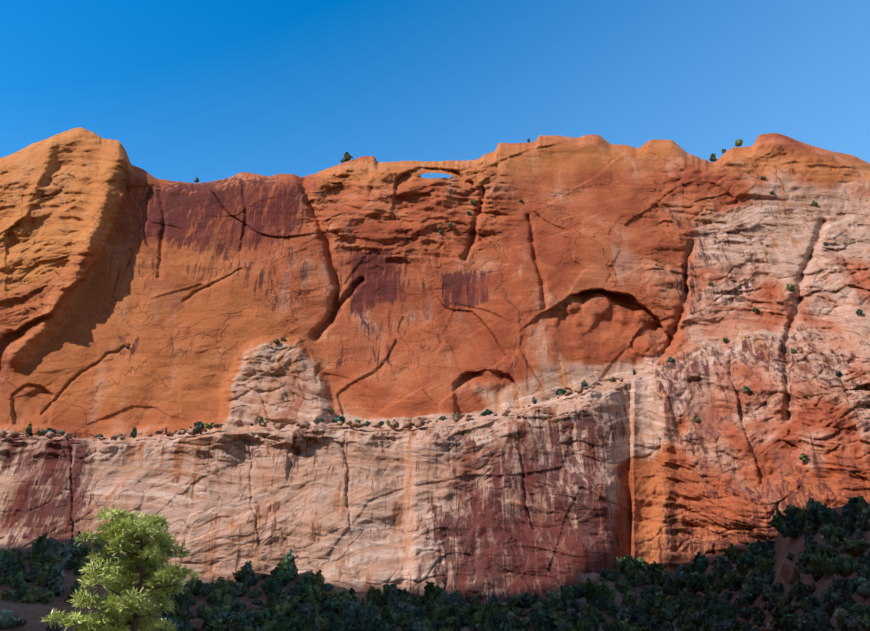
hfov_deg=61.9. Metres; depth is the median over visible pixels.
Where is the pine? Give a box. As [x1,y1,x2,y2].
[41,504,199,630]
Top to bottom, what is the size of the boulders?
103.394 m
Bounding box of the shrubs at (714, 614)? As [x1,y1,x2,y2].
[0,138,869,630]
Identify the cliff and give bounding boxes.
[0,127,869,603]
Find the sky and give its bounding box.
[0,0,869,183]
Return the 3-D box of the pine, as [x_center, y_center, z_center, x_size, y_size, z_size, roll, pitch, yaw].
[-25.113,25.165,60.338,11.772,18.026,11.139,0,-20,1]
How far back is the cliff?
334.33 m
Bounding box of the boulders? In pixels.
[0,377,800,630]
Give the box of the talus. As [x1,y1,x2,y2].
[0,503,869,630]
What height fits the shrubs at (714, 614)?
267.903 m

